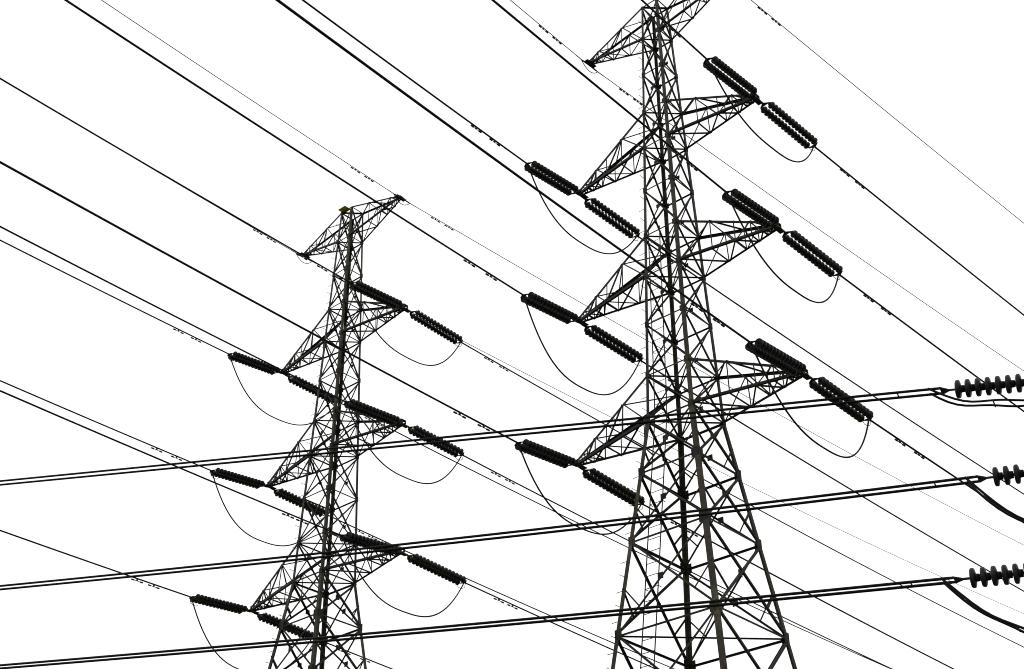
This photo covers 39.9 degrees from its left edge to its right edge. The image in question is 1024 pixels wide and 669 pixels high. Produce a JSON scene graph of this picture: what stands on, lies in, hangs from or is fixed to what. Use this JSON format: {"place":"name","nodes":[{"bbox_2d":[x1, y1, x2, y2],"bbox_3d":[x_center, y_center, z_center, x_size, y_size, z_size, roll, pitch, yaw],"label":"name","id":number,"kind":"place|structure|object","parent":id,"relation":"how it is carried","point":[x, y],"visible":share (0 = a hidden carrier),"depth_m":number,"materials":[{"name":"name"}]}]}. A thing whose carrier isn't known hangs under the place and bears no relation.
{"place":"outdoors","nodes":[
{"label":"outdoors","id":0,"kind":"place"},
{"bbox_2d":[338,206,349,211],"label":"tower id plate","id":1,"kind":"object","parent":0,"point":[343,208],"visible":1,"depth_m":52.35,"materials":[{"name":"yellow metal"}]},
{"bbox_2d":[0,0,1023,668],"label":"sky","id":2,"kind":"structure","parent":0,"point":[951,72],"materials":[{"name":"white"}]},
{"bbox_2d":[101,0,1023,613],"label":"earth wires","id":3,"kind":"object","parent":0,"point":[605,316],"visible":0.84,"depth_m":51.15,"materials":[{"name":"metal"}]},
{"bbox_2d":[897,387,1019,631],"bbox_3d":[7.500,2.554,19.939,3.925,4.747,0.344,-14,-35,21],"label":"line hardware","id":4,"kind":"object","parent":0,"point":[978,477],"visible":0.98,"depth_m":20.65,"materials":[{"name":"grey metal"}]},
{"bbox_2d":[954,374,1023,587],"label":"line disc insulators","id":5,"kind":"object","parent":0,"point":[1006,475],"visible":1,"depth_m":20.44,"materials":[{"name":"black ceramic"}]},
{"label":"ground","id":6,"kind":"structure","parent":0,"visible":0},
{"bbox_2d":[248,194,410,668],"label":"tower lattice","id":7,"kind":"object","parent":6,"relation":"on","point":[319,613],"visible":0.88,"depth_m":46.88,"materials":[{"name":"grey metal"}]},
{"bbox_2d":[0,387,1023,668],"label":"line twin conductors","id":8,"kind":"object","parent":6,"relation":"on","point":[592,613],"visible":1,"depth_m":23.45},
{"bbox_2d":[575,0,812,668],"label":"tower lattice","id":9,"kind":"object","parent":6,"relation":"on","point":[682,494],"visible":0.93,"depth_m":36.73,"materials":[{"name":"metal"}]},
{"bbox_2d":[131,7,924,662],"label":"line damper yokes","id":10,"kind":"object","parent":9,"relation":"attached to","point":[529,305],"visible":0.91,"depth_m":40.91,"materials":[{"name":"black metal"}]},
{"bbox_2d":[0,0,1023,668],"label":"phase conductors","id":11,"kind":"object","parent":10,"relation":"attached to","point":[476,350],"visible":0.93,"depth_m":39.22,"materials":[{"name":"metal"}]},
{"bbox_2d":[190,56,873,637],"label":"tension insulator strings","id":12,"kind":"object","parent":9,"relation":"attached to","point":[762,348],"visible":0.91,"depth_m":40.57,"materials":[{"name":"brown ceramic"}]}
]}

